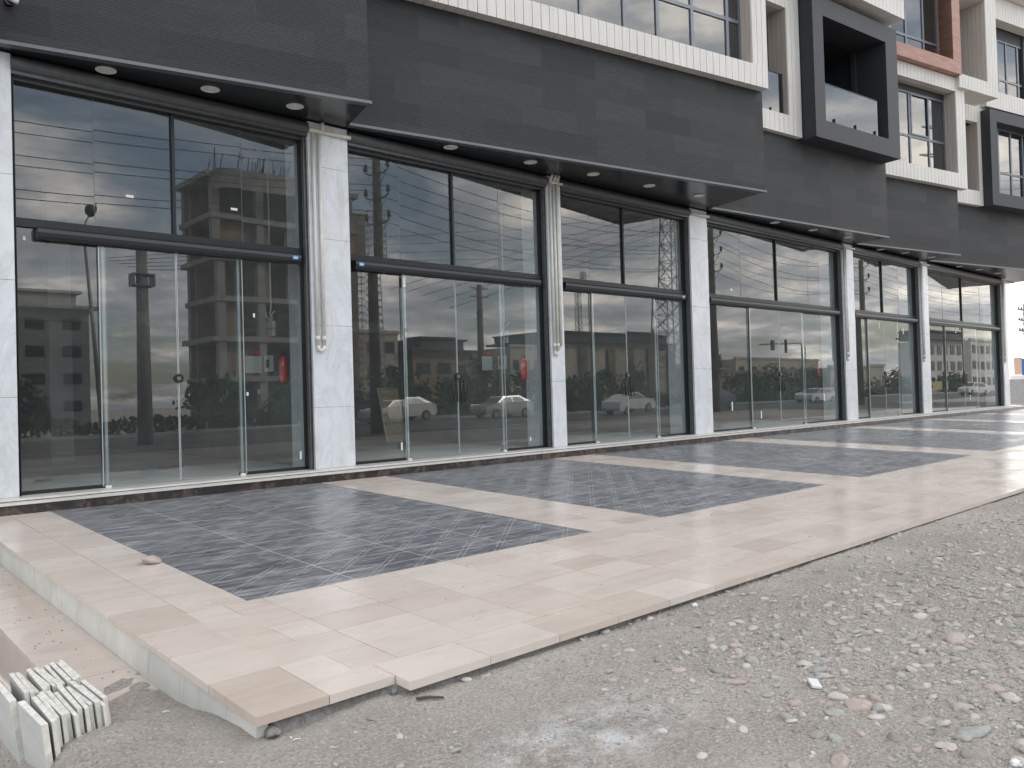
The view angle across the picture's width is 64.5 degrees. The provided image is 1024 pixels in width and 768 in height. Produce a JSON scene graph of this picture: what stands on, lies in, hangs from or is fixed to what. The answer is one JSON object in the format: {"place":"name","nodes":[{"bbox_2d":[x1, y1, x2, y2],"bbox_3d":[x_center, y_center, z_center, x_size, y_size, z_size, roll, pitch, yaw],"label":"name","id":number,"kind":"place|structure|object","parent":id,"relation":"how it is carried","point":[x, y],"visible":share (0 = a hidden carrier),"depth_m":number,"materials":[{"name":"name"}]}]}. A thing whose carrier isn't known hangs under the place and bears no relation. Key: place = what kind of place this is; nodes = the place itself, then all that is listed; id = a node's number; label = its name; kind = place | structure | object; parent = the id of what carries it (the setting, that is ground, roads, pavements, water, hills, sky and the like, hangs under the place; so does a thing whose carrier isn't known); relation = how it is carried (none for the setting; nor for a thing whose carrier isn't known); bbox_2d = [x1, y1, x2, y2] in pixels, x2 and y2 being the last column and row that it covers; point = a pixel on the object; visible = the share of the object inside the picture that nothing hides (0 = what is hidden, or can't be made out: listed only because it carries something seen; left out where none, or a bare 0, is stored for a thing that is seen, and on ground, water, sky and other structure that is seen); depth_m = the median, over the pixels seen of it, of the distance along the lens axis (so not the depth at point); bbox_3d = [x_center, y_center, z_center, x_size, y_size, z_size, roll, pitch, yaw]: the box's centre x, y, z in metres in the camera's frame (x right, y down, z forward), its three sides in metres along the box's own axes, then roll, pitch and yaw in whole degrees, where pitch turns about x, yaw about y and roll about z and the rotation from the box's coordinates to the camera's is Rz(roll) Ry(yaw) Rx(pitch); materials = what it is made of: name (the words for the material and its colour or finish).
{"place":"outdoors","nodes":[
{"label":"outdoors","id":0,"kind":"place"},
{"bbox_2d":[0,409,1023,733],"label":"beige paving","id":1,"kind":"structure","parent":0,"point":[266,661],"depth_m":6.21,"materials":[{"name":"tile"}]},
{"bbox_2d":[0,545,267,737],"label":"terrace riser","id":2,"kind":"object","parent":1,"relation":"attached to","point":[156,670],"visible":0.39,"depth_m":5.12,"materials":[{"name":"stone"}]},
{"bbox_2d":[141,555,161,563],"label":"stone","id":3,"kind":"object","parent":1,"relation":"on","point":[151,559],"visible":0.93,"depth_m":6.80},
{"bbox_2d":[0,419,969,699],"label":"paving grit","id":4,"kind":"object","parent":1,"relation":"on","point":[312,549],"visible":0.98,"depth_m":6.05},
{"bbox_2d":[51,410,1023,600],"bbox_3d":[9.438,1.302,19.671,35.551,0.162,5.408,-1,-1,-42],"label":"slate paving","id":5,"kind":"structure","parent":1,"relation":"on","point":[253,544],"depth_m":9.74,"materials":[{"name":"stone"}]},
{"bbox_2d":[0,492,1023,767],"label":"ground","id":6,"kind":"structure","parent":0,"point":[228,736],"depth_m":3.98,"materials":[{"name":"gravel"}]},
{"bbox_2d":[0,682,24,764],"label":"marble slab","id":7,"kind":"object","parent":6,"relation":"on","point":[10,734],"depth_m":4.05,"materials":[{"name":"stone"}]},
{"bbox_2d":[9,673,30,706],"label":"marble slab","id":8,"kind":"object","parent":6,"relation":"on","point":[19,691],"depth_m":4.21,"materials":[{"name":"stone"}]},
{"bbox_2d":[15,672,34,706],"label":"marble slab","id":9,"kind":"object","parent":6,"relation":"on","point":[20,677],"depth_m":4.19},
{"bbox_2d":[17,700,52,767],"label":"marble slab","id":10,"kind":"object","parent":6,"relation":"on","point":[35,734],"depth_m":3.81,"materials":[{"name":"stone"}]},
{"bbox_2d":[26,668,46,692],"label":"marble slab","id":11,"kind":"object","parent":6,"relation":"on","point":[35,681],"depth_m":4.28,"materials":[{"name":"stone"}]},
{"bbox_2d":[33,667,56,692],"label":"marble slab","id":12,"kind":"object","parent":6,"relation":"on","point":[38,671],"depth_m":4.30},
{"bbox_2d":[31,696,60,757],"bbox_3d":[-2.228,1.701,3.889,0.025,0.304,0.419,-8,4,-42],"label":"marble slab","id":13,"kind":"object","parent":6,"relation":"on","point":[43,711],"depth_m":3.76,"materials":[{"name":"stone"}]},
{"bbox_2d":[37,693,62,747],"bbox_3d":[-2.235,1.704,3.936,0.021,0.304,0.400,-8,5,-41],"label":"marble slab","id":14,"kind":"object","parent":6,"relation":"on","point":[41,698],"depth_m":3.83,"materials":[{"name":"stone"}]},
{"bbox_2d":[40,668,62,685],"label":"marble slab","id":15,"kind":"object","parent":6,"relation":"on","point":[53,679],"depth_m":4.30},
{"bbox_2d":[39,691,68,743],"bbox_3d":[-2.226,1.702,3.956,0.023,0.309,0.423,-9,5,-43],"label":"marble slab","id":16,"kind":"object","parent":6,"relation":"on","point":[61,714],"depth_m":3.81,"materials":[{"name":"stone"}]},
{"bbox_2d":[44,665,65,687],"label":"marble slab","id":17,"kind":"object","parent":6,"relation":"on","point":[49,670],"depth_m":4.40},
{"bbox_2d":[45,690,73,739],"bbox_3d":[-2.216,1.707,3.991,0.025,0.299,0.415,-9,5,-41],"label":"marble slab","id":18,"kind":"object","parent":6,"relation":"on","point":[53,698],"depth_m":3.86,"materials":[{"name":"stone"}]},
{"bbox_2d":[49,662,71,686],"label":"marble slab","id":19,"kind":"object","parent":6,"relation":"on","point":[61,674],"depth_m":4.39,"materials":[{"name":"stone"}]},
{"bbox_2d":[53,691,80,737],"bbox_3d":[-2.175,1.708,3.985,0.021,0.292,0.418,-9,5,-41],"label":"marble slab","id":20,"kind":"object","parent":6,"relation":"on","point":[74,720],"depth_m":3.85,"materials":[{"name":"stone"}]},
{"bbox_2d":[56,662,77,683],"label":"marble slab","id":21,"kind":"object","parent":6,"relation":"on","point":[61,666],"depth_m":4.41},
{"bbox_2d":[58,660,81,684],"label":"marble slab","id":22,"kind":"object","parent":6,"relation":"on","point":[73,672],"depth_m":4.43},
{"bbox_2d":[56,684,84,733],"bbox_3d":[-2.190,1.703,4.044,0.025,0.309,0.425,-9,5,-41],"label":"marble slab","id":23,"kind":"object","parent":6,"relation":"on","point":[69,699],"depth_m":3.94,"materials":[{"name":"stone"}]},
{"bbox_2d":[65,686,91,731],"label":"marble slab","id":24,"kind":"object","parent":6,"relation":"on","point":[85,709],"depth_m":3.91,"materials":[{"name":"stone"}]},
{"bbox_2d":[71,687,95,729],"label":"marble slab","id":25,"kind":"object","parent":6,"relation":"on","point":[90,706],"depth_m":3.94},
{"bbox_2d":[69,681,102,727],"bbox_3d":[-2.148,1.701,4.104,0.026,0.310,0.435,-8,5,-44],"label":"marble slab","id":26,"kind":"object","parent":6,"relation":"on","point":[74,685],"depth_m":3.96,"materials":[{"name":"stone"}]},
{"bbox_2d":[80,685,108,725],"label":"marble slab","id":27,"kind":"object","parent":6,"relation":"on","point":[104,714],"depth_m":3.95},
{"bbox_2d":[80,679,110,724],"bbox_3d":[-2.120,1.707,4.151,0.024,0.310,0.386,-10,4,-43],"label":"marble slab","id":28,"kind":"object","parent":6,"relation":"on","point":[96,692],"depth_m":4.08,"materials":[{"name":"stone"}]},
{"bbox_2d":[264,723,281,738],"bbox_3d":[-1.120,1.627,3.798,0.080,0.070,0.133,-1,-1,-22],"label":"rock","id":29,"kind":"object","parent":6,"relation":"on","point":[272,730],"visible":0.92,"depth_m":3.76,"materials":[{"name":"stone"}]},
{"bbox_2d":[416,695,443,699],"bbox_3d":[-0.415,1.587,4.108,0.141,0.020,0.023,1,-1,-11],"label":"stick","id":30,"kind":"object","parent":6,"relation":"on","point":[428,697],"visible":1,"depth_m":4.10,"materials":[{"name":"wood"}]},
{"bbox_2d":[407,694,621,767],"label":"cement crumbs","id":31,"kind":"object","parent":6,"relation":"on","point":[509,739],"visible":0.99,"depth_m":3.56,"materials":[{"name":"concrete"}]},
{"bbox_2d":[506,700,643,765],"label":"cement crumbs","id":32,"kind":"object","parent":6,"relation":"on","point":[568,739],"visible":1,"depth_m":3.72,"materials":[{"name":"concrete"}]},
{"bbox_2d":[807,678,821,688],"bbox_3d":[1.544,1.528,4.137,0.050,0.014,0.090,5,6,4],"label":"tile chip","id":33,"kind":"object","parent":6,"relation":"on","point":[814,683],"visible":1,"depth_m":4.12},
{"bbox_2d":[823,708,844,715],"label":"stone","id":34,"kind":"object","parent":6,"relation":"on","point":[835,712],"visible":1,"depth_m":3.77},
{"bbox_2d":[827,692,848,700],"bbox_3d":[1.589,1.532,3.955,0.101,0.050,0.056,-2,-1,24],"label":"stone","id":35,"kind":"object","parent":6,"relation":"on","point":[836,696],"visible":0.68,"depth_m":3.94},
{"bbox_2d":[830,752,849,767],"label":"stone","id":36,"kind":"object","parent":6,"relation":"on","point":[841,760],"visible":0.99,"depth_m":3.29,"materials":[{"name":"stone"}]},
{"bbox_2d":[843,698,872,711],"bbox_3d":[1.645,1.528,3.836,0.129,0.074,0.105,-2,-1,4],"label":"stone","id":37,"kind":"object","parent":6,"relation":"on","point":[858,704],"visible":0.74,"depth_m":3.81,"materials":[{"name":"stone"}]},
{"bbox_2d":[868,693,882,701],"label":"stone","id":38,"kind":"object","parent":6,"relation":"on","point":[874,697],"visible":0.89,"depth_m":3.92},
{"bbox_2d":[917,716,932,724],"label":"stone","id":39,"kind":"object","parent":6,"relation":"on","point":[927,719],"visible":0.98,"depth_m":3.65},
{"bbox_2d":[935,719,950,726],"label":"stone","id":40,"kind":"object","parent":6,"relation":"on","point":[944,723],"visible":1,"depth_m":3.60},
{"bbox_2d":[933,742,957,751],"bbox_3d":[1.817,1.518,3.397,0.090,0.024,0.095,-1,-1,-42],"label":"stone","id":41,"kind":"object","parent":6,"relation":"on","point":[949,747],"visible":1,"depth_m":3.38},
{"bbox_2d":[944,631,966,644],"bbox_3d":[2.625,1.512,4.790,0.174,0.076,0.107,-1,-1,-42],"label":"stone","id":42,"kind":"object","parent":6,"relation":"on","point":[954,637],"visible":0.77,"depth_m":4.76,"materials":[{"name":"stone"}]},
{"bbox_2d":[952,702,969,712],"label":"stone","id":43,"kind":"object","parent":6,"relation":"on","point":[960,707],"visible":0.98,"depth_m":3.74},
{"bbox_2d":[956,726,990,738],"bbox_3d":[2.009,1.516,3.538,0.183,0.046,0.119,-1,-1,-42],"label":"stone","id":44,"kind":"object","parent":6,"relation":"on","point":[973,732],"visible":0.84,"depth_m":3.51,"materials":[{"name":"stone"}]},
{"bbox_2d":[961,748,987,759],"bbox_3d":[1.879,1.512,3.299,0.099,0.045,0.078,-2,-1,22],"label":"stone","id":45,"kind":"object","parent":6,"relation":"on","point":[966,753],"visible":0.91,"depth_m":3.28,"materials":[{"name":"stone"}]},
{"bbox_2d":[999,692,1021,703],"bbox_3d":[2.381,1.502,3.868,0.096,0.051,0.130,-2,-1,1],"label":"stone","id":46,"kind":"object","parent":6,"relation":"on","point":[1013,698],"visible":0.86,"depth_m":3.85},
{"bbox_2d":[1008,758,1021,767],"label":"stone","id":47,"kind":"object","parent":6,"relation":"on","point":[1014,762],"visible":1,"depth_m":3.21,"materials":[{"name":"stone"}]},
{"bbox_2d":[1006,281,1023,379],"label":"sky","id":48,"kind":"structure","parent":0,"point":[1015,291],"materials":[{"name":"white"}]},
{"bbox_2d":[1010,379,1023,400],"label":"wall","id":49,"kind":"structure","parent":0,"point":[1016,389],"depth_m":61.28,"materials":[{"name":"paint"}]},
{"bbox_3d":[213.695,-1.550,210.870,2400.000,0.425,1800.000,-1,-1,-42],"label":"ground","id":50,"kind":"structure","parent":0,"visible":0},
{"bbox_2d":[0,565,157,700],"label":"step","id":51,"kind":"object","parent":50,"relation":"on","point":[18,653],"visible":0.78,"depth_m":5.60,"materials":[{"name":"beige stone"}]},
{"bbox_2d":[0,0,1023,516],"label":"commercial building","id":52,"kind":"structure","parent":50,"relation":"on","point":[138,254],"depth_m":17.05,"materials":[{"name":"stone"}]},
{"bbox_2d":[95,66,116,73],"bbox_3d":[-5.236,-4.045,10.456,0.256,0.013,0.256,-1,-1,-42],"label":"downlight","id":53,"kind":"object","parent":52,"relation":"attached to","point":[104,70],"visible":1,"depth_m":10.46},
{"bbox_2d":[98,246,180,486],"bbox_3d":[-4.999,-0.271,10.908,0.991,3.200,0.018,-1,-1,-42],"label":"sliding door","id":54,"kind":"structure","parent":52,"relation":"in","point":[98,246],"depth_m":10.59,"materials":[{"name":"clear glass"}]},
{"bbox_2d":[200,86,219,92],"bbox_3d":[-4.163,-4.066,11.191,0.256,0.013,0.256,-1,-1,-42],"label":"downlight","id":55,"kind":"object","parent":52,"relation":"attached to","point":[210,89],"visible":1,"depth_m":11.19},
{"bbox_2d":[175,253,246,479],"bbox_3d":[-4.276,-0.283,11.568,0.951,3.200,0.018,-1,-1,-42],"label":"sliding door","id":56,"kind":"structure","parent":52,"relation":"in","point":[175,253],"depth_m":11.27,"materials":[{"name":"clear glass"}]},
{"bbox_2d":[245,351,273,393],"bbox_3d":[-4.436,-0.213,14.080,0.300,0.760,0.700,-1,-1,-42],"label":"fuse box","id":57,"kind":"object","parent":52,"relation":"attached to","point":[253,365],"visible":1,"depth_m":14.11,"materials":[{"name":"white plastic"}]},
{"bbox_2d":[245,356,256,372],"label":"door","id":58,"kind":"structure","parent":57,"relation":"in","point":[250,361],"depth_m":14.11,"materials":[{"name":"white plastic"}]},
{"bbox_2d":[265,156,275,336],"bbox_3d":[-4.163,-2.365,13.895,0.094,3.100,0.331,-1,-1,-42],"label":"cable conduit","id":59,"kind":"object","parent":52,"relation":"attached to","point":[271,325],"visible":1,"depth_m":13.90,"materials":[{"name":"white plastic"}]},
{"bbox_2d":[279,351,287,381],"bbox_3d":[-3.807,-0.284,13.503,0.136,0.508,0.159,-2,-1,-6],"label":"fire extinguisher","id":60,"kind":"object","parent":52,"relation":"attached to","point":[283,373],"visible":1,"depth_m":13.44,"materials":[{"name":"red paint"}]},
{"bbox_2d":[286,103,303,109],"bbox_3d":[-3.193,-4.084,11.930,0.256,0.013,0.256,-1,-1,-42],"label":"downlight","id":61,"kind":"object","parent":52,"relation":"attached to","point":[295,106],"visible":1,"depth_m":11.93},
{"bbox_2d":[377,388,405,442],"bbox_3d":[-2.824,0.731,19.108,0.340,1.291,0.631,-2,-1,41],"label":"leaning board","id":62,"kind":"object","parent":52,"relation":"on","point":[392,416],"visible":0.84,"depth_m":19.10,"materials":[{"name":"wood"}]},
{"bbox_2d":[401,275,459,458],"bbox_3d":[-1.397,-0.331,14.167,1.146,3.200,0.072,-1,-1,-42],"label":"sliding door","id":63,"kind":"structure","parent":52,"relation":"in","point":[453,384],"depth_m":14.43,"materials":[{"name":"clear glass"}]},
{"bbox_2d":[455,283,506,449],"bbox_3d":[-0.545,-0.345,14.945,1.146,3.200,0.071,-1,-1,-42],"label":"sliding door","id":64,"kind":"structure","parent":52,"relation":"in","point":[464,384],"depth_m":14.62,"materials":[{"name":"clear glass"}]},
{"bbox_2d":[482,352,506,386],"bbox_3d":[-0.449,-0.316,17.186,0.300,0.760,0.700,-1,-1,-42],"label":"fuse box","id":65,"kind":"object","parent":52,"relation":"attached to","point":[487,365],"visible":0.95,"depth_m":17.23,"materials":[{"name":"white plastic"}]},
{"bbox_2d":[482,356,489,369],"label":"door","id":66,"kind":"structure","parent":65,"relation":"in","point":[485,359],"depth_m":17.22,"materials":[{"name":"white plastic"}]},
{"bbox_2d":[500,196,508,342],"bbox_3d":[-0.194,-2.407,17.023,0.094,3.100,0.331,-1,-1,-42],"label":"cable conduit","id":67,"kind":"object","parent":52,"relation":"attached to","point":[506,335],"visible":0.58,"depth_m":17.02,"materials":[{"name":"white plastic"}]},
{"bbox_2d":[520,355,526,379],"bbox_3d":[0.236,-0.339,16.549,0.136,0.508,0.159,-2,-1,-6],"label":"fire extinguisher","id":68,"kind":"object","parent":52,"relation":"attached to","point":[523,367],"visible":1,"depth_m":16.48,"materials":[{"name":"red paint"}]},
{"bbox_2d":[531,0,578,13],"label":"window pane","id":69,"kind":"structure","parent":52,"relation":"in","point":[568,5],"depth_m":15.31,"materials":[{"name":"clear glass"}]},
{"bbox_2d":[582,0,621,25],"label":"window pane","id":70,"kind":"structure","parent":52,"relation":"in","point":[610,11],"depth_m":15.84,"materials":[{"name":"clear glass"}]},
{"bbox_2d":[591,293,629,441],"bbox_3d":[2.131,-0.389,17.392,1.106,3.200,0.071,-1,-1,-42],"label":"sliding door","id":71,"kind":"structure","parent":52,"relation":"in","point":[625,381],"depth_m":17.65,"materials":[{"name":"clear glass"}]},
{"bbox_2d":[626,0,655,35],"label":"window pane","id":72,"kind":"structure","parent":52,"relation":"in","point":[640,14],"depth_m":16.34,"materials":[{"name":"clear glass"}]},
{"bbox_2d":[625,296,660,436],"bbox_3d":[2.953,-0.402,18.143,1.106,3.200,0.071,-1,-1,-42],"label":"sliding door","id":73,"kind":"structure","parent":52,"relation":"in","point":[625,296],"depth_m":18.51,"materials":[{"name":"clear glass"}]},
{"bbox_2d":[578,0,741,59],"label":"window frame","id":74,"kind":"structure","parent":52,"relation":"in","point":[691,8],"depth_m":17.11,"materials":[{"name":"metal"}]},
{"bbox_2d":[658,0,690,45],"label":"window pane","id":75,"kind":"structure","parent":52,"relation":"in","point":[674,20],"depth_m":16.83,"materials":[{"name":"clear glass"}]},
{"bbox_2d":[693,0,724,15],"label":"window pane","id":76,"kind":"structure","parent":52,"relation":"in","point":[715,6],"depth_m":17.44,"materials":[{"name":"clear glass"}]},
{"bbox_2d":[693,11,725,55],"bbox_3d":[4.226,-7.449,17.375,1.000,0.930,0.012,-1,-1,-32],"label":"window pane","id":77,"kind":"structure","parent":52,"relation":"in","point":[709,31],"depth_m":17.37,"materials":[{"name":"clear glass"}]},
{"bbox_2d":[728,0,736,19],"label":"window pane","id":78,"kind":"structure","parent":52,"relation":"in","point":[731,3],"depth_m":17.77,"materials":[{"name":"clear glass"}]},
{"bbox_2d":[729,22,737,58],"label":"window pane","id":79,"kind":"structure","parent":52,"relation":"in","point":[733,47],"depth_m":17.76,"materials":[{"name":"clear glass"}]},
{"bbox_2d":[748,308,781,427],"bbox_3d":[6.787,-0.465,21.650,1.466,3.200,0.071,-1,-1,-42],"label":"sliding door","id":80,"kind":"structure","parent":52,"relation":"in","point":[780,389],"depth_m":22.03,"materials":[{"name":"clear glass"}]},
{"bbox_2d":[778,317,806,422],"bbox_3d":[7.849,-0.482,22.621,1.396,3.200,0.071,-1,-1,-42],"label":"sliding door","id":81,"kind":"structure","parent":52,"relation":"in","point":[803,317],"depth_m":23.09,"materials":[{"name":"clear glass"}]},
{"bbox_2d":[867,319,886,416],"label":"sliding door","id":82,"kind":"structure","parent":52,"relation":"in","point":[885,377],"depth_m":26.58,"materials":[{"name":"clear glass"}]},
{"bbox_2d":[884,327,901,413],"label":"sliding door","id":83,"kind":"structure","parent":52,"relation":"in","point":[898,327],"depth_m":27.48,"materials":[{"name":"clear glass"}]},
{"bbox_2d":[891,20,903,32],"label":"window pane","id":84,"kind":"structure","parent":52,"relation":"in","point":[899,26],"depth_m":26.52,"materials":[{"name":"clear glass"}]},
{"bbox_2d":[897,135,909,162],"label":"window pane","id":85,"kind":"structure","parent":52,"relation":"in","point":[904,140],"depth_m":26.69,"materials":[{"name":"clear glass"}]},
{"bbox_2d":[898,91,908,133],"bbox_3d":[12.726,-8.913,26.620,0.890,1.380,0.012,-1,-1,-31],"label":"window pane","id":86,"kind":"structure","parent":52,"relation":"in","point":[902,97],"depth_m":26.71,"materials":[{"name":"clear glass"}]},
{"bbox_2d":[890,0,937,53],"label":"window frame","id":87,"kind":"structure","parent":52,"relation":"in","point":[904,34],"depth_m":27.16,"materials":[{"name":"metal"}]},
{"bbox_2d":[906,0,921,38],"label":"window pane","id":88,"kind":"structure","parent":52,"relation":"in","point":[913,7],"depth_m":26.96,"materials":[{"name":"clear glass"}]},
{"bbox_2d":[907,38,921,48],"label":"window pane","id":89,"kind":"structure","parent":52,"relation":"in","point":[911,42],"depth_m":26.93,"materials":[{"name":"clear glass"}]},
{"bbox_2d":[910,95,927,138],"bbox_3d":[13.590,-8.931,27.142,1.010,1.380,0.012,-1,-1,-31],"label":"window pane","id":90,"kind":"structure","parent":52,"relation":"in","point":[919,106],"depth_m":27.17,"materials":[{"name":"clear glass"}]},
{"bbox_2d":[911,138,928,166],"bbox_3d":[13.627,-7.682,27.124,1.010,1.040,0.012,-1,-1,-31],"label":"window pane","id":91,"kind":"structure","parent":52,"relation":"in","point":[919,147],"depth_m":27.13,"materials":[{"name":"clear glass"}]},
{"bbox_2d":[898,89,945,169],"bbox_3d":[12.789,-8.385,26.630,4.850,2.580,0.100,-1,-1,-31],"label":"window frame","id":92,"kind":"structure","parent":52,"relation":"in","point":[909,94],"depth_m":27.29,"materials":[{"name":"metal"}]},
{"bbox_2d":[923,0,935,43],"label":"window pane","id":93,"kind":"structure","parent":52,"relation":"in","point":[928,5],"depth_m":27.41,"materials":[{"name":"clear glass"}]},
{"bbox_2d":[929,100,942,141],"bbox_3d":[14.425,-8.948,27.646,0.820,1.380,0.012,-1,-1,-31],"label":"window pane","id":94,"kind":"structure","parent":52,"relation":"in","point":[935,108],"depth_m":27.65,"materials":[{"name":"clear glass"}]},
{"bbox_2d":[930,142,943,169],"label":"window pane","id":95,"kind":"structure","parent":52,"relation":"in","point":[937,155],"depth_m":27.63,"materials":[{"name":"clear glass"}]},
{"bbox_2d":[944,326,965,409],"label":"sliding door","id":96,"kind":"structure","parent":52,"relation":"in","point":[944,326],"depth_m":31.44,"materials":[{"name":"clear glass"}]},
{"bbox_2d":[998,42,1005,79],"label":"window pane","id":97,"kind":"structure","parent":52,"relation":"in","point":[1001,53],"depth_m":31.65,"materials":[{"name":"clear glass"}]},
{"bbox_2d":[998,131,1009,172],"bbox_3d":[18.948,-8.915,31.246,0.790,1.610,0.012,-1,-1,-30],"label":"window pane","id":98,"kind":"structure","parent":52,"relation":"in","point":[1004,152],"depth_m":31.25,"materials":[{"name":"clear glass"}]},
{"bbox_2d":[1000,174,1010,194],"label":"window pane","id":99,"kind":"structure","parent":52,"relation":"in","point":[1005,180],"depth_m":31.24,"materials":[{"name":"clear glass"}]},
{"bbox_2d":[996,39,1021,97],"bbox_3d":[20.343,-12.222,32.358,5.500,2.350,0.080,-1,-1,-30],"label":"window frame","id":100,"kind":"structure","parent":52,"relation":"in","point":[1006,81],"depth_m":31.77,"materials":[{"name":"metal"}]},
{"bbox_2d":[997,128,1023,196],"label":"window frame","id":101,"kind":"structure","parent":52,"relation":"in","point":[1010,174],"depth_m":31.42,"materials":[{"name":"metal"}]},
{"bbox_2d":[1006,45,1016,83],"bbox_3d":[19.682,-12.583,31.989,0.740,1.460,0.012,-1,-1,-30],"label":"window pane","id":102,"kind":"structure","parent":52,"relation":"in","point":[1011,51],"depth_m":32.00,"materials":[{"name":"clear glass"}]},
{"bbox_2d":[1008,84,1016,96],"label":"window pane","id":103,"kind":"structure","parent":52,"relation":"in","point":[1012,90],"depth_m":31.98,"materials":[{"name":"clear glass"}]},
{"bbox_2d":[1011,134,1021,175],"bbox_3d":[19.684,-8.931,31.670,0.790,1.610,0.012,-1,-1,-30],"label":"window pane","id":104,"kind":"structure","parent":52,"relation":"in","point":[1016,150],"depth_m":31.67,"materials":[{"name":"clear glass"}]},
{"bbox_2d":[1012,176,1022,196],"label":"window pane","id":105,"kind":"structure","parent":52,"relation":"in","point":[1017,182],"depth_m":31.66,"materials":[{"name":"clear glass"}]},
{"bbox_2d":[1018,49,1021,84],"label":"window pane","id":106,"kind":"structure","parent":52,"relation":"in","point":[1019,55],"depth_m":32.28,"materials":[{"name":"clear glass"}]},
{"bbox_2d":[1010,357,1023,378],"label":"shop sign","id":107,"kind":"object","parent":50,"relation":"on","point":[1019,366],"visible":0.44,"depth_m":63.38,"materials":[{"name":"plastic"}]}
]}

